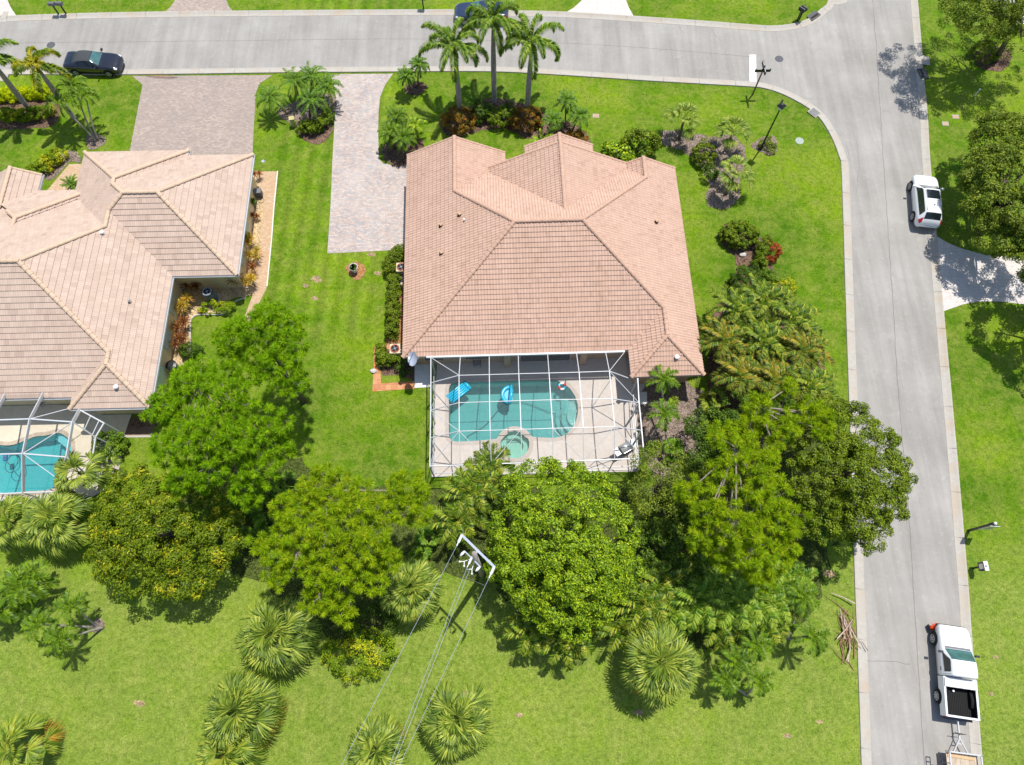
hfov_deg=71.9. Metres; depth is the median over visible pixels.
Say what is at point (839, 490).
broadleaf tree
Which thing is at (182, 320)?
cordyline
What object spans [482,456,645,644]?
broadleaf tree
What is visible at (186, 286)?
cordyline
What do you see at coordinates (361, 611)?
shrub
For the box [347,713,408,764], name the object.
sabal palm
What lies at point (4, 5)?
driveway
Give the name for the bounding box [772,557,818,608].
areca palm
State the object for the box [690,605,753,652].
areca palm
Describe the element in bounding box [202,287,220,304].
air conditioner
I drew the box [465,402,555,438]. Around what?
cleaner hose
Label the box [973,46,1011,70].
mulch bed
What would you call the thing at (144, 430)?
path
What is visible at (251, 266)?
cordyline
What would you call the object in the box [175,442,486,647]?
mulch bed
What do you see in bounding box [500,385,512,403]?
pool float
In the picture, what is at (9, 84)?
plume palm
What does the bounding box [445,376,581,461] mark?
swimming pool
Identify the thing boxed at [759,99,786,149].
street lamp
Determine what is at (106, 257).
house
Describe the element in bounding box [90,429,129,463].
shrub
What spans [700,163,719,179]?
shrub
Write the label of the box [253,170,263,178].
cordyline
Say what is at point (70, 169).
slab
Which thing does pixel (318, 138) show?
mulch bed
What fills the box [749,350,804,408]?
areca palm
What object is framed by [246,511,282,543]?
palmetto
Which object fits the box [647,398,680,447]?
christmas palm
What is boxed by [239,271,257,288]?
cordyline
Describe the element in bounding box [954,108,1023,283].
broadleaf tree
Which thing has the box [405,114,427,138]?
areca palm
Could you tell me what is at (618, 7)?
driveway
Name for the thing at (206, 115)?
driveway
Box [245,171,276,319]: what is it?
path
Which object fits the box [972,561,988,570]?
pedestal box
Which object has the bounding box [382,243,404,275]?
hedge
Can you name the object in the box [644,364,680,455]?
christmas palm
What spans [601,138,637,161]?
shrub
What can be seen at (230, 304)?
shrub
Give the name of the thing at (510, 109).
shrub
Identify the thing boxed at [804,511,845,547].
palmetto
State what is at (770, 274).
shrub
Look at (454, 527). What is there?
areca palm
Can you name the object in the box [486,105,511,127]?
shrub
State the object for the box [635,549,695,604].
areca palm
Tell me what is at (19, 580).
areca palm
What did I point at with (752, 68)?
road marking
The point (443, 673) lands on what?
power line
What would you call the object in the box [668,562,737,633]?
areca palm
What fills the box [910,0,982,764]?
kerb
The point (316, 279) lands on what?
mulch bed
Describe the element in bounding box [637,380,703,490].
mulch bed
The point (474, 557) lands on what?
utility pole
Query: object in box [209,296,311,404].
broadleaf tree
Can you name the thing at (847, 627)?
frond pile
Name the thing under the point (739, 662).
christmas palm
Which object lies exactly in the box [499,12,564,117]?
plume palm
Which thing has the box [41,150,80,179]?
mulch bed
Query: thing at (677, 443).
palmetto
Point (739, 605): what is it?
areca palm
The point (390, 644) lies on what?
shrub
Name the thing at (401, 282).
pump
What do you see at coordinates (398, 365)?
shrub
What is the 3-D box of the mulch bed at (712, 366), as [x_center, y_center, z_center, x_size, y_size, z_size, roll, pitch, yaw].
[17.884,-4.855,51.160,8.627,0.001,15.740,0,69,0]
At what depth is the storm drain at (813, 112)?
57.72 m
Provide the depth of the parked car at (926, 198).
53.07 m
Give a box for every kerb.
[0,0,846,30]
[0,66,871,764]
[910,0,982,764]
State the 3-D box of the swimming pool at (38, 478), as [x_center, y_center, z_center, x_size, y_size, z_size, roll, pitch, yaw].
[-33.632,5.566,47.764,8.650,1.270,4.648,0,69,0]
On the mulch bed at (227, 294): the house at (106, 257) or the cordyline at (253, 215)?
the cordyline at (253, 215)
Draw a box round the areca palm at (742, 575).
[722,550,780,598]
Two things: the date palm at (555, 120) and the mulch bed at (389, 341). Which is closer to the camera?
the mulch bed at (389, 341)
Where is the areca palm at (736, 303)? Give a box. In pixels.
[705,284,764,330]
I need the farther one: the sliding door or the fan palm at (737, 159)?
the fan palm at (737, 159)
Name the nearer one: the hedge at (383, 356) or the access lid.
the hedge at (383, 356)
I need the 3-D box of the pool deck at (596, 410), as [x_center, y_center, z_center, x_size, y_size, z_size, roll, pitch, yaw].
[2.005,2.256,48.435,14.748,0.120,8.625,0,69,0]
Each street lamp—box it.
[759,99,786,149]
[967,522,999,531]
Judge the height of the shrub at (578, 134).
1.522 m
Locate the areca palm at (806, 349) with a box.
[776,324,835,372]
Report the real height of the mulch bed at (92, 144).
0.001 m
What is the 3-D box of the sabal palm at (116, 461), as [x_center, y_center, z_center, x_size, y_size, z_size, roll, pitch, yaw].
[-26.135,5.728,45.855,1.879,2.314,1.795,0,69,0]
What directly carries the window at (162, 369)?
in the house at (106, 257)
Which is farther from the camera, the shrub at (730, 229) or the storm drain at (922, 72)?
the storm drain at (922, 72)
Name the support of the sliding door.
in the house at (559, 242)
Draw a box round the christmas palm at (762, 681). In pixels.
[708,664,774,698]
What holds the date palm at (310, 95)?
on the lawn
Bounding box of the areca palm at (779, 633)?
[742,607,799,649]
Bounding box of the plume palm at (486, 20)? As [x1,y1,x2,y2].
[462,0,525,106]
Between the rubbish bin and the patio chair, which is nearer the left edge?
the rubbish bin
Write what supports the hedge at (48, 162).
on the mulch bed at (73, 156)
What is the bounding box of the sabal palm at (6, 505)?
[0,494,48,554]
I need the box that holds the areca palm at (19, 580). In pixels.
[0,560,59,613]
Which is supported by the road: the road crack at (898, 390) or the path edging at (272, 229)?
the road crack at (898, 390)
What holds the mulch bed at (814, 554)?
on the lawn
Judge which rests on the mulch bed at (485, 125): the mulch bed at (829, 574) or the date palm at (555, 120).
the date palm at (555, 120)
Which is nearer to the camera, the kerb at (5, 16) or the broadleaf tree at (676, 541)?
the broadleaf tree at (676, 541)
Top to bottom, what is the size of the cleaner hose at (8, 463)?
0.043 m
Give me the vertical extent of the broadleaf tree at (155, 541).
6.077 m
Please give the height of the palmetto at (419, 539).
1.670 m
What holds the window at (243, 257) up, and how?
in the house at (106, 257)
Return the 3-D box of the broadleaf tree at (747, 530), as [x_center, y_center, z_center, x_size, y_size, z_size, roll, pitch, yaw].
[12.558,7.699,40.896,7.742,10.158,7.732,33,72,12]
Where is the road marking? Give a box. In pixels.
[750,55,755,81]
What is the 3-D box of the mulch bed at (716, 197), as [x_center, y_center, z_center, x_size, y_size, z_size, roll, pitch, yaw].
[15.315,-16.881,55.800,6.753,0.001,7.573,0,69,0]
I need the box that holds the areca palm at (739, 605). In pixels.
[704,567,770,632]
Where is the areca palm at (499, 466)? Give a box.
[459,440,514,493]
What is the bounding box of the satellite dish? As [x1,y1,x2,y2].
[408,351,418,365]
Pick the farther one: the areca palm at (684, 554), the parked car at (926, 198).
the parked car at (926, 198)
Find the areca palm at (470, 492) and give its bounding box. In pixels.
[437,460,501,525]
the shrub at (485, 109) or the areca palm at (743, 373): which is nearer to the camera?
the areca palm at (743, 373)
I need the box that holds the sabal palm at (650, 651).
[620,617,702,709]
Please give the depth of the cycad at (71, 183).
54.12 m
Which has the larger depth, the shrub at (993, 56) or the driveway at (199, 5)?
the driveway at (199, 5)
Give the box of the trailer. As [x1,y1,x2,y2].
[945,721,982,764]
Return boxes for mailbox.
[47,0,58,14]
[54,0,66,13]
[796,5,805,20]
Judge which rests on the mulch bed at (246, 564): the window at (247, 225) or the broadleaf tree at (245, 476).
the broadleaf tree at (245, 476)
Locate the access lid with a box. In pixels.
[795,137,803,143]
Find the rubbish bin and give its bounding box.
[165,360,179,372]
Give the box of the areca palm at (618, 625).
[593,604,647,655]
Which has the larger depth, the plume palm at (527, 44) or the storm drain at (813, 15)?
the storm drain at (813, 15)
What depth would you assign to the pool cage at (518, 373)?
45.36 m
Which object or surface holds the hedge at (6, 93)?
on the lawn
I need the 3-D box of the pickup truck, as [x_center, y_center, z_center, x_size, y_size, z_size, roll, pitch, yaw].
[26.274,17.093,41.714,2.331,1.835,5.300,7,69,3]
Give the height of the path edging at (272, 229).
0.078 m
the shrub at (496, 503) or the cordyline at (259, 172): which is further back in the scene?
the cordyline at (259, 172)
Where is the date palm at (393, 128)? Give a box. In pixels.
[377,103,417,152]
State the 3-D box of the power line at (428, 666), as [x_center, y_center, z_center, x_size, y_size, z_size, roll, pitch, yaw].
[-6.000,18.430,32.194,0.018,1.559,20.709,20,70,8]
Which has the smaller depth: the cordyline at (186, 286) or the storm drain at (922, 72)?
the cordyline at (186, 286)
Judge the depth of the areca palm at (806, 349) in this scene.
46.61 m
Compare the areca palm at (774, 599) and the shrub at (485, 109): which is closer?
the areca palm at (774, 599)
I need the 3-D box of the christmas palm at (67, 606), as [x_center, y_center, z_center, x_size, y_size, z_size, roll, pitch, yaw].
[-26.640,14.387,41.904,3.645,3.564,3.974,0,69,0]
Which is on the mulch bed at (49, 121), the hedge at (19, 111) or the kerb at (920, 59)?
the hedge at (19, 111)
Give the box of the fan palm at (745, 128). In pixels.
[713,115,752,151]
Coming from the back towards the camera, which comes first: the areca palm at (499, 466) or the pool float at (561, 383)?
the pool float at (561, 383)
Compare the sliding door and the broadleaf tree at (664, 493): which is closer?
the broadleaf tree at (664, 493)
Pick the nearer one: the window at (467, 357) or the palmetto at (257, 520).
the palmetto at (257, 520)
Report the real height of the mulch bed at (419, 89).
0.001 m
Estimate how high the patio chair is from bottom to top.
1.021 m
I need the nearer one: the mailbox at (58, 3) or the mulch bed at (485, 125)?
the mulch bed at (485, 125)
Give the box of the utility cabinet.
[288,116,295,127]
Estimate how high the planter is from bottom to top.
0.832 m
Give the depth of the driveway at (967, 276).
52.26 m
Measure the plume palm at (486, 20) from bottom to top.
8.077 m
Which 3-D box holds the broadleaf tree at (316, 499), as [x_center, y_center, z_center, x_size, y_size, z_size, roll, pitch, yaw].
[-9.177,8.580,40.385,8.204,10.480,9.746,29,72,10]
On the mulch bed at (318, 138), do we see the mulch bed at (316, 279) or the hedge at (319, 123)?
the hedge at (319, 123)
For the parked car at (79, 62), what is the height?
1.388 m
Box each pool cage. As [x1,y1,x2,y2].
[0,392,121,500]
[426,350,643,476]
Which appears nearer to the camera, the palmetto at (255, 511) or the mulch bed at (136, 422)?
the palmetto at (255, 511)
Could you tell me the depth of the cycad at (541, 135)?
55.40 m
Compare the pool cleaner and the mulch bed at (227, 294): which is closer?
the pool cleaner
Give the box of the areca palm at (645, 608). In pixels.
[608,573,678,635]
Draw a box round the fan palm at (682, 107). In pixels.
[662,102,700,139]
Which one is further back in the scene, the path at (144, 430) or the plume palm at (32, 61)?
the plume palm at (32, 61)
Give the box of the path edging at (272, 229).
[266,171,277,286]
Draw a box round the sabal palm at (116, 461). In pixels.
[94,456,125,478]
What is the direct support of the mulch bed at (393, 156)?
on the lawn
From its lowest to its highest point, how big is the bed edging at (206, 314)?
0.087 m
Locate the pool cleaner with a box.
[2,455,7,460]
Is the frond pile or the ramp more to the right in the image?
the ramp
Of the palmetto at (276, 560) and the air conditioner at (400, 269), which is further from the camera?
the air conditioner at (400, 269)
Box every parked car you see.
[63,48,123,76]
[454,0,507,25]
[908,175,943,228]
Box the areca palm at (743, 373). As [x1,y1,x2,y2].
[708,347,767,403]
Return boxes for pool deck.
[0,405,131,503]
[431,357,646,476]
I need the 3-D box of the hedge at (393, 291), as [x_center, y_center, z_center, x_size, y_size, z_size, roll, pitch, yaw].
[-8.542,-5.621,50.758,1.270,1.517,5.538,0,69,0]
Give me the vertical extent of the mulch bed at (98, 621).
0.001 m
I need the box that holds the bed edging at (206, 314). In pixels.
[189,298,244,349]
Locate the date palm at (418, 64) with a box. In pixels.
[396,55,429,90]
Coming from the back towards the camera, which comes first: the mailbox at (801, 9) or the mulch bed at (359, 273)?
the mailbox at (801, 9)
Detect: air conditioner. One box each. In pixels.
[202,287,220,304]
[254,188,262,197]
[390,344,402,357]
[396,263,404,275]
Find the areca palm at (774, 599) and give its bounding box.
[737,570,802,635]
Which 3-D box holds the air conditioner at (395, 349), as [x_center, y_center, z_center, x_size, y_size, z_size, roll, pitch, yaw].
[-8.177,-2.227,49.683,0.828,0.900,0.828,-2,69,-1]
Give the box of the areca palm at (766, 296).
[738,272,794,324]
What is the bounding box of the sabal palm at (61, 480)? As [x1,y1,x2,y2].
[53,450,118,502]
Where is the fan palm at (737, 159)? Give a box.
[718,154,755,194]
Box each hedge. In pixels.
[0,83,53,103]
[0,102,55,122]
[25,147,68,174]
[294,107,334,133]
[373,342,401,366]
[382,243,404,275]
[384,273,402,340]
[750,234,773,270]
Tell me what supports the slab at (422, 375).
on the lawn
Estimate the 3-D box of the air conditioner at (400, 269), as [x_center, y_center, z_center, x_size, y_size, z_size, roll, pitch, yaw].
[-8.112,-8.305,52.028,0.828,0.900,0.828,-2,69,-1]
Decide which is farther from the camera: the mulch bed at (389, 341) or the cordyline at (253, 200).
the cordyline at (253, 200)
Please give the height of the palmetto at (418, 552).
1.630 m
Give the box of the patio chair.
[473,359,480,365]
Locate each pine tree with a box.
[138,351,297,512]
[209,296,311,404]
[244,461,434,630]
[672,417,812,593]
[733,375,837,454]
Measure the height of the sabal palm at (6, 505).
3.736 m
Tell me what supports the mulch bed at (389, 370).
on the lawn
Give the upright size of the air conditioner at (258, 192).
0.650 m
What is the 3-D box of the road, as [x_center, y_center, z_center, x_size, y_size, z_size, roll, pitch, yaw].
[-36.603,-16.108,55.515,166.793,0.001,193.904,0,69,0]
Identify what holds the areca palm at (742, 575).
on the mulch bed at (814, 554)
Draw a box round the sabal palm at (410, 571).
[378,557,443,624]
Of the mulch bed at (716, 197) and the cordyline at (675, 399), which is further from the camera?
the mulch bed at (716, 197)
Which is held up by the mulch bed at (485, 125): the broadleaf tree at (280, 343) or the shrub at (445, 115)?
the shrub at (445, 115)
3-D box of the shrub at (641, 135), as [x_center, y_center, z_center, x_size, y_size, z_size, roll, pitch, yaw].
[9.985,-18.744,55.307,3.418,2.330,2.791,20,70,7]
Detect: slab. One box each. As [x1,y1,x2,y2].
[48,164,80,189]
[415,364,429,387]
[639,392,646,403]
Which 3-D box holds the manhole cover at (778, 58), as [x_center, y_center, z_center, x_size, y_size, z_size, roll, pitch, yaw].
[22.649,-27.437,59.883,0.720,0.018,0.720,0,69,0]
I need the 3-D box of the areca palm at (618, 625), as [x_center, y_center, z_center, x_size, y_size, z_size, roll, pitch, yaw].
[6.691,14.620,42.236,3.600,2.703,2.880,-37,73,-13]
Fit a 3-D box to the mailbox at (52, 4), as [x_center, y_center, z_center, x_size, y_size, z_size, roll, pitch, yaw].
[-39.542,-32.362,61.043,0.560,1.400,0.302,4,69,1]
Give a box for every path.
[113,435,150,472]
[125,416,152,434]
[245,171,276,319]
[372,345,413,390]
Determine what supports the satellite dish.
attached to the house at (559, 242)
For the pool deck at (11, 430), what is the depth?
48.11 m
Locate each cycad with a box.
[59,173,77,189]
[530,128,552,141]
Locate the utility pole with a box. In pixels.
[453,534,495,585]
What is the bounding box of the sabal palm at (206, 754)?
[195,713,270,764]
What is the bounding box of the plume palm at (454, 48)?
[418,17,488,117]
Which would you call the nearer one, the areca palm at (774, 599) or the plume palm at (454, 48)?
the areca palm at (774, 599)
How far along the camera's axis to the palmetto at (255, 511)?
45.08 m
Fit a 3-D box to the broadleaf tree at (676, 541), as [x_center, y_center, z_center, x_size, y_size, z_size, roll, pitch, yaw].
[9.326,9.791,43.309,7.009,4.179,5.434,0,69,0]
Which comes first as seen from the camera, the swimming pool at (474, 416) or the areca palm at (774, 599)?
the areca palm at (774, 599)
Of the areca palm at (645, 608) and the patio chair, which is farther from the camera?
the patio chair
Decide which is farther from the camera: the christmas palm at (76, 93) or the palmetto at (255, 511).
the christmas palm at (76, 93)
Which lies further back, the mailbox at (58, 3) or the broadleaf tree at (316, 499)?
the mailbox at (58, 3)
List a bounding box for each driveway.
[0,0,15,15]
[130,75,271,154]
[166,0,231,10]
[327,74,406,252]
[567,0,632,15]
[937,237,1023,310]
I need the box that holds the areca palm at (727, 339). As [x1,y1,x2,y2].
[697,314,757,363]
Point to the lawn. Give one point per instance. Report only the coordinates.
(170, 662)
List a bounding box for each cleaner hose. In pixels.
[0,446,19,472]
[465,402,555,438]
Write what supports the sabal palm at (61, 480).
on the mulch bed
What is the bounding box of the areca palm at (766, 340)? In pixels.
[737,314,792,366]
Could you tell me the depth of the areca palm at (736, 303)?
47.70 m
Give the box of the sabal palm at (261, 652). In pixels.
[234,594,323,676]
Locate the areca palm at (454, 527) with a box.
[425,492,491,550]
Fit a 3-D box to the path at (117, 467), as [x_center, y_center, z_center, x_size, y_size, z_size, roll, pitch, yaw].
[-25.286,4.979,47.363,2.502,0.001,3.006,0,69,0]
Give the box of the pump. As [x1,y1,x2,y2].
[396,276,403,289]
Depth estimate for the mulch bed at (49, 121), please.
57.52 m
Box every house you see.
[0,148,256,413]
[401,132,705,383]
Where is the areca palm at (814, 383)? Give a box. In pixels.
[783,359,840,408]
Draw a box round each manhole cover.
[47,42,54,47]
[775,56,782,61]
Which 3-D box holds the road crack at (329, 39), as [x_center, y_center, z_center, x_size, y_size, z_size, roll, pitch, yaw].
[-12.684,-28.994,60.482,67.093,0.001,1.416,1,69,0]
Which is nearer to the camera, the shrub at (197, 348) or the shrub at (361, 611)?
the shrub at (361, 611)
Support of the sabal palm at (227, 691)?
on the lawn
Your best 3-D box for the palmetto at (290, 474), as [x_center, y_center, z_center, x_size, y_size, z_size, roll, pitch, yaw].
[-14.868,6.769,45.919,2.125,2.042,2.110,-17,70,-6]
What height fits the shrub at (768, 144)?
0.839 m
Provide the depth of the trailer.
40.34 m
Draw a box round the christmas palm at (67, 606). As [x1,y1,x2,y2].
[19,589,104,659]
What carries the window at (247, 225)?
in the house at (106, 257)
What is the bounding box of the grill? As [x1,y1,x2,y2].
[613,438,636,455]
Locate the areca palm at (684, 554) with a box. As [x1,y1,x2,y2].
[676,545,725,591]
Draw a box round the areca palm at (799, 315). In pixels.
[765,294,822,340]
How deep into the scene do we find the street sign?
56.09 m
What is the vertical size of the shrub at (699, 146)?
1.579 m
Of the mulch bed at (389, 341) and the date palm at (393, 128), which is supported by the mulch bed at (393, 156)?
the date palm at (393, 128)
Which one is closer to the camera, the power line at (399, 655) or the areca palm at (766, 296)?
the power line at (399, 655)
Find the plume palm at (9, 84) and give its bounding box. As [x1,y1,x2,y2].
[0,37,28,107]
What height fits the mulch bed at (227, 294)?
0.001 m
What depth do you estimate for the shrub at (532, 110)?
56.48 m
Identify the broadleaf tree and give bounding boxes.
[83,462,250,603]
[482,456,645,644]
[614,497,715,586]
[626,440,707,544]
[682,389,799,493]
[786,394,918,556]
[936,0,1023,62]
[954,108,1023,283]
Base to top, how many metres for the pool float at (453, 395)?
0.228 m
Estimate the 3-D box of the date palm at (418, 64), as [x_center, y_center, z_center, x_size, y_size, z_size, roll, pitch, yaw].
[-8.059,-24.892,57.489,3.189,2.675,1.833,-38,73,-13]
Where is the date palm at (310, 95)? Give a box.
[254,60,343,118]
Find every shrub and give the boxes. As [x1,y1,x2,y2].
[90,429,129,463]
[178,342,204,358]
[197,299,235,314]
[320,624,398,683]
[339,603,398,646]
[394,357,415,377]
[439,105,477,135]
[471,98,493,125]
[481,544,523,585]
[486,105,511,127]
[488,491,525,533]
[502,101,515,115]
[509,104,543,132]
[562,128,588,141]
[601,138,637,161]
[617,127,661,156]
[691,137,717,167]
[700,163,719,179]
[718,220,760,249]
[727,263,769,294]
[751,268,778,288]
[758,135,776,154]
[765,240,782,262]
[770,276,797,300]
[968,40,1001,64]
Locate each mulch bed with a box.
[0,100,59,129]
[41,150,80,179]
[85,133,105,149]
[90,617,105,632]
[128,418,156,427]
[169,171,262,373]
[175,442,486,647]
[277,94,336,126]
[298,119,332,143]
[310,275,322,282]
[345,261,365,279]
[367,251,375,256]
[380,349,414,380]
[382,137,423,166]
[385,256,404,344]
[404,81,426,94]
[439,98,590,142]
[477,411,851,652]
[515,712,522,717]
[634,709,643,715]
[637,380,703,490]
[661,130,746,208]
[706,223,824,416]
[751,136,777,155]
[823,570,835,577]
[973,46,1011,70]
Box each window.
[157,364,165,388]
[163,328,171,350]
[169,291,177,316]
[241,254,244,267]
[245,221,249,234]
[424,358,444,360]
[465,357,490,358]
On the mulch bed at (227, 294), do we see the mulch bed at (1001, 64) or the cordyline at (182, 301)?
the cordyline at (182, 301)
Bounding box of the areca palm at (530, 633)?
[502,605,559,658]
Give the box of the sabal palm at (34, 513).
[19,488,99,558]
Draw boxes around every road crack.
[40,39,747,56]
[872,0,924,764]
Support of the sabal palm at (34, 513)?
on the lawn
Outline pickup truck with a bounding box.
[929,623,979,722]
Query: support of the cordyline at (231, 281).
on the mulch bed at (227, 294)
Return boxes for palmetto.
[209,494,238,517]
[226,526,257,560]
[237,487,270,518]
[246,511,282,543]
[265,543,284,562]
[267,470,300,502]
[282,500,311,523]
[407,545,432,564]
[413,523,443,551]
[663,437,684,462]
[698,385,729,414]
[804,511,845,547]
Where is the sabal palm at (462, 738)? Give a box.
[419,680,494,761]
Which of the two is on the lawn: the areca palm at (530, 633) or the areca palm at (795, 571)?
the areca palm at (530, 633)
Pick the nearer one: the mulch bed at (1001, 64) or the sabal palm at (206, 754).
the sabal palm at (206, 754)
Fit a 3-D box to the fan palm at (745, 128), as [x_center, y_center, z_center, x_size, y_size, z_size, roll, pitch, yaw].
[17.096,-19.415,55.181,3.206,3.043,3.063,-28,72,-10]
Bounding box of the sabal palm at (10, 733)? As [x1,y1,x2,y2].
[0,711,68,764]
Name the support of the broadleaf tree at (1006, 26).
on the mulch bed at (1001, 64)
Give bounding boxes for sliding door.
[519,354,570,361]
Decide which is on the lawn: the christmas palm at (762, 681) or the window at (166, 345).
the christmas palm at (762, 681)
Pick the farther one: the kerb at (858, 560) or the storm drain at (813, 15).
the storm drain at (813, 15)
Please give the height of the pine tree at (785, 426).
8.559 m
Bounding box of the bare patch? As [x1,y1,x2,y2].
[133,700,144,706]
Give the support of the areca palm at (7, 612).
on the lawn
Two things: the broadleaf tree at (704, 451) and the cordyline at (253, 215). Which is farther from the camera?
the cordyline at (253, 215)
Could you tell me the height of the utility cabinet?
0.885 m
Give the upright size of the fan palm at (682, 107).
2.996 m
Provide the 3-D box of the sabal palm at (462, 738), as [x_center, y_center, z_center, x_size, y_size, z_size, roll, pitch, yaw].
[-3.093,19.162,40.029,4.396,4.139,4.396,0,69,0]
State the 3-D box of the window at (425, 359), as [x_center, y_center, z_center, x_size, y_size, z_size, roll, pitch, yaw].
[-5.381,-1.781,48.492,1.400,1.200,0.095,-2,69,-1]
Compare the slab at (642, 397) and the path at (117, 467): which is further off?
the slab at (642, 397)
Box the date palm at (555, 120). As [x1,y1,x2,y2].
[541,88,589,134]
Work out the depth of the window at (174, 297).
50.25 m
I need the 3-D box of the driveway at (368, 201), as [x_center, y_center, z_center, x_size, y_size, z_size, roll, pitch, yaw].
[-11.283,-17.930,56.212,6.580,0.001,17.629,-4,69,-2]
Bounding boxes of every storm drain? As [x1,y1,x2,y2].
[807,10,820,20]
[807,107,820,117]
[917,68,928,78]
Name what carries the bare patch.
on the lawn
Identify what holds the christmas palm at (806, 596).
on the lawn
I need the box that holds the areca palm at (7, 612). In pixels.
[0,581,37,626]
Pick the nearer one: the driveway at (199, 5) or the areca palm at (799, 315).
the areca palm at (799, 315)
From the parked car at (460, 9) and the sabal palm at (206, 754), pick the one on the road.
the parked car at (460, 9)
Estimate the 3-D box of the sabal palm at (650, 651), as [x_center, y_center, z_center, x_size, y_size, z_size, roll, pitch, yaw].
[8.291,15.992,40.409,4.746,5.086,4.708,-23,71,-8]
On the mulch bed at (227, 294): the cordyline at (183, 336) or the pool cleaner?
the cordyline at (183, 336)
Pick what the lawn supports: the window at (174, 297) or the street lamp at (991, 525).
the street lamp at (991, 525)
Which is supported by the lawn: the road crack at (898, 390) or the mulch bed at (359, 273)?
the mulch bed at (359, 273)
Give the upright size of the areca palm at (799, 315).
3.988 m
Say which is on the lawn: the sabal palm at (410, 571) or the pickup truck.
the sabal palm at (410, 571)
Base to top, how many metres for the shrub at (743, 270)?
1.864 m
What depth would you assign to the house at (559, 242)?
47.09 m
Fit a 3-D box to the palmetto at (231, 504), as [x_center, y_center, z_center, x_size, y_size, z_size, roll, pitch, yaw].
[-18.608,7.909,45.354,1.925,1.680,1.701,0,69,0]
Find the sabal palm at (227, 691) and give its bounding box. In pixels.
[201,666,290,753]
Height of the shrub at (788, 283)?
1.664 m
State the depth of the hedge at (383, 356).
49.22 m
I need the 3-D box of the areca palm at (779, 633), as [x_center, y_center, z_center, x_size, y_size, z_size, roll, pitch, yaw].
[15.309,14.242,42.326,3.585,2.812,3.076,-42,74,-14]
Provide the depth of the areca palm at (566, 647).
40.67 m
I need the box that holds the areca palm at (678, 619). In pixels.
[651,585,704,636]
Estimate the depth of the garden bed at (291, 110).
57.89 m
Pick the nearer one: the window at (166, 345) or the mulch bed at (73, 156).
the window at (166, 345)
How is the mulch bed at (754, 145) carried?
on the lawn
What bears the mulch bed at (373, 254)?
on the lawn
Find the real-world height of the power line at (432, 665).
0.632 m
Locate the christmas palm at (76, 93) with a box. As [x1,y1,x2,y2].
[45,73,100,141]
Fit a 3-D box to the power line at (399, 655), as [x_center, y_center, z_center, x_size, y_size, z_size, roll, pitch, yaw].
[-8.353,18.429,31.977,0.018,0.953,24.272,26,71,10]
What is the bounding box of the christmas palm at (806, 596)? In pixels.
[783,577,829,656]
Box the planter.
[349,263,357,272]
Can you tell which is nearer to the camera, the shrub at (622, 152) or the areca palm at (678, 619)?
the areca palm at (678, 619)
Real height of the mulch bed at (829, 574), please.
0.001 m
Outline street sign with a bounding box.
[752,61,770,94]
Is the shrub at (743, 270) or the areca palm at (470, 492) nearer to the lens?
the areca palm at (470, 492)
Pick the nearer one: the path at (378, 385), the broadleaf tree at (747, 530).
the broadleaf tree at (747, 530)
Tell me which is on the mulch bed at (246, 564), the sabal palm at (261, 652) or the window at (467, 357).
the sabal palm at (261, 652)
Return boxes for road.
[0,0,980,764]
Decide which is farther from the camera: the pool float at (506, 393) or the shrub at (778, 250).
the shrub at (778, 250)
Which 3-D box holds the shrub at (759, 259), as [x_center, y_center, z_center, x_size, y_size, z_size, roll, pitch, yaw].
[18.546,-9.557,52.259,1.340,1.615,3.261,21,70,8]
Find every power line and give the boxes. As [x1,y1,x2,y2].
[342,546,456,763]
[390,568,466,763]
[394,572,468,763]
[400,581,487,762]
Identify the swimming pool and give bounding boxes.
[0,429,74,496]
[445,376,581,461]
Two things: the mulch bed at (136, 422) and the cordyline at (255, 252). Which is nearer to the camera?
the mulch bed at (136, 422)
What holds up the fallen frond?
on the lawn
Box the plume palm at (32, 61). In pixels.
[10,46,78,122]
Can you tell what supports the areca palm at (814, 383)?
on the mulch bed at (712, 366)
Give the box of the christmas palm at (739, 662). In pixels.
[717,626,773,680]
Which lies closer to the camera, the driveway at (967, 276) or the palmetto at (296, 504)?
the palmetto at (296, 504)
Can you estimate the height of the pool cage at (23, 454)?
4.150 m
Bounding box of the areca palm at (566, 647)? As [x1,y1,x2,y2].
[537,616,597,672]
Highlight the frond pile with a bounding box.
[827,593,867,669]
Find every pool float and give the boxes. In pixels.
[446,380,471,402]
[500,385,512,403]
[558,382,566,389]
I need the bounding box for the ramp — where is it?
[936,753,949,764]
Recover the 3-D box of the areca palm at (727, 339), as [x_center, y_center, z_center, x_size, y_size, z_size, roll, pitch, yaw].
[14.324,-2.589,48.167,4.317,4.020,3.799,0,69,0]
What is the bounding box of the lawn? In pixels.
[0,0,1023,764]
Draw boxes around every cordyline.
[168,329,190,349]
[171,314,191,332]
[173,290,193,315]
[180,281,203,291]
[226,273,243,285]
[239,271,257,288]
[244,231,254,246]
[244,245,263,260]
[246,260,257,271]
[250,197,255,206]
[250,212,259,218]
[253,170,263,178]
[671,395,679,405]
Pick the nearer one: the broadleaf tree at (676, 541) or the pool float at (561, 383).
the broadleaf tree at (676, 541)
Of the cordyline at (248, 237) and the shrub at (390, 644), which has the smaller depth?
the shrub at (390, 644)
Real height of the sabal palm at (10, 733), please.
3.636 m
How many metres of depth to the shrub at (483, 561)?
43.96 m
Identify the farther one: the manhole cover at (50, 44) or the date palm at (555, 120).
the manhole cover at (50, 44)

